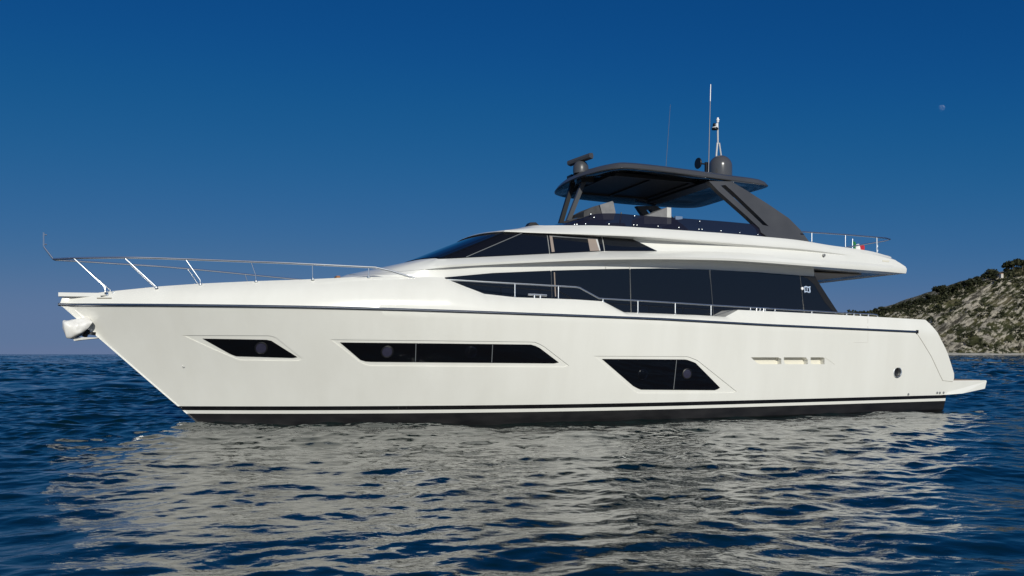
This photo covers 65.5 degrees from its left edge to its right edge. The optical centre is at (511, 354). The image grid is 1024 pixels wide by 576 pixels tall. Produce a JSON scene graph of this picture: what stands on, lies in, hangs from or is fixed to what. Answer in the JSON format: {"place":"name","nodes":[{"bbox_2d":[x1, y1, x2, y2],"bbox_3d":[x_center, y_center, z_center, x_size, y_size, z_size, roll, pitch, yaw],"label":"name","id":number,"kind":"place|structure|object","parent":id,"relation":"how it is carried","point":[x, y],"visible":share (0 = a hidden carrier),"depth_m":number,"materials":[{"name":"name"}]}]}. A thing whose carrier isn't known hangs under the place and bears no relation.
{"place":"outdoors","nodes":[
{"label":"outdoors","id":0,"kind":"place"},
{"bbox_2d":[0,354,1023,575],"bbox_3d":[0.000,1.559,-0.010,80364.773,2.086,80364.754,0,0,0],"label":"water","id":1,"kind":"structure","parent":0,"point":[114,465],"depth_m":9.10,"materials":[{"name":"blue liquid"}]},
{"bbox_2d":[43,84,986,424],"bbox_3d":[1.529,-2.352,21.020,24.311,9.818,5.872,0,0,-21],"label":"motor yacht","id":2,"kind":"object","parent":1,"relation":"on","point":[603,312],"visible":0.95,"depth_m":18.39,"materials":[{"name":"white"}]},
{"bbox_2d":[62,310,98,340],"bbox_3d":[-9.158,-0.607,16.918,0.675,0.660,0.733,0,0,-21],"label":"anchor","id":3,"kind":"object","parent":2,"relation":"hanging from","point":[74,329],"visible":0.91,"depth_m":16.66,"materials":[{"name":"metal"}]},
{"bbox_2d":[204,339,295,357],"bbox_3d":[-5.579,-0.124,16.951,1.975,0.411,0.229,0,0,-1],"label":"hull window","id":4,"kind":"structure","parent":2,"relation":"in","point":[236,347],"depth_m":16.93,"materials":[{"name":"black glass"}]},
{"bbox_2d":[340,342,557,362],"bbox_3d":[-1.299,-0.021,17.424,4.833,0.457,0.281,0,0,-11],"label":"hull window","id":5,"kind":"structure","parent":2,"relation":"in","point":[369,352],"depth_m":17.34,"materials":[{"name":"black glass"}]},
{"bbox_2d":[602,359,719,389],"bbox_3d":[3.575,0.494,18.894,3.270,0.769,0.163,0,0,-21],"label":"hull window","id":6,"kind":"structure","parent":2,"relation":"in","point":[644,374],"depth_m":18.87,"materials":[{"name":"black glass"}]},
{"bbox_2d":[852,239,864,249],"bbox_3d":[10.427,-3.055,24.006,0.504,0.826,0.158,0,0,-21],"label":"flag","id":7,"kind":"object","parent":2,"relation":"attached to","point":[861,247],"visible":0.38,"depth_m":24.00,"materials":[{"name":"multicoloured fabric"}]},
{"bbox_2d":[0,0,1023,353],"label":"sky","id":8,"kind":"structure","parent":0,"point":[378,133],"materials":[{"name":"blue"}]},
{"bbox_2d":[843,269,1023,353],"bbox_3d":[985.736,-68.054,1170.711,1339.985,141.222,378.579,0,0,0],"label":"headland","id":9,"kind":"structure","parent":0,"point":[1002,328],"depth_m":1082.41,"materials":[{"name":"grey stone"}]},
{"bbox_2d":[835,266,1023,352],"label":"scrub","id":10,"kind":"object","parent":9,"relation":"on","point":[944,295],"visible":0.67,"depth_m":1128.10,"materials":[{"name":"green plant"}]},
{"bbox_2d":[931,285,942,294],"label":"evergreen tree","id":11,"kind":"object","parent":9,"relation":"on","point":[937,289],"visible":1,"depth_m":1148.13,"materials":[{"name":"green plant"}]},
{"bbox_2d":[935,285,948,290],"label":"evergreen tree","id":12,"kind":"object","parent":9,"relation":"on","point":[944,287],"visible":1,"depth_m":1144.13,"materials":[{"name":"green plant"}]},
{"bbox_2d":[950,284,959,288],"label":"evergreen tree","id":13,"kind":"object","parent":9,"relation":"on","point":[955,286],"visible":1,"depth_m":1146.08,"materials":[{"name":"green plant"}]},
{"bbox_2d":[962,280,972,285],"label":"evergreen tree","id":14,"kind":"object","parent":9,"relation":"on","point":[966,282],"visible":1,"depth_m":1143.95,"materials":[{"name":"green plant"}]},
{"bbox_2d":[973,276,981,281],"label":"evergreen tree","id":15,"kind":"object","parent":9,"relation":"on","point":[977,278],"visible":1,"depth_m":1147.89,"materials":[{"name":"green plant"}]},
{"bbox_2d":[980,272,991,279],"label":"evergreen tree","id":16,"kind":"object","parent":9,"relation":"on","point":[985,275],"visible":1,"depth_m":1147.48,"materials":[{"name":"green plant"}]},
{"bbox_2d":[984,268,998,279],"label":"evergreen tree","id":17,"kind":"object","parent":9,"relation":"on","point":[993,271],"visible":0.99,"depth_m":1144.36,"materials":[{"name":"green plant"}]},
{"bbox_2d":[1001,260,1018,269],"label":"evergreen tree","id":18,"kind":"object","parent":9,"relation":"on","point":[1008,264],"visible":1,"depth_m":1142.97,"materials":[{"name":"green plant"}]},
{"bbox_2d":[1011,259,1019,268],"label":"evergreen tree","id":19,"kind":"object","parent":9,"relation":"on","point":[1017,261],"visible":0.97,"depth_m":1144.22,"materials":[{"name":"green plant"}]},
{"bbox_2d":[948,353,1023,354],"bbox_3d":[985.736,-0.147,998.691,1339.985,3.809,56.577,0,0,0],"label":"beach","id":20,"kind":"structure","parent":0,"point":[984,354],"depth_m":996.90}
]}

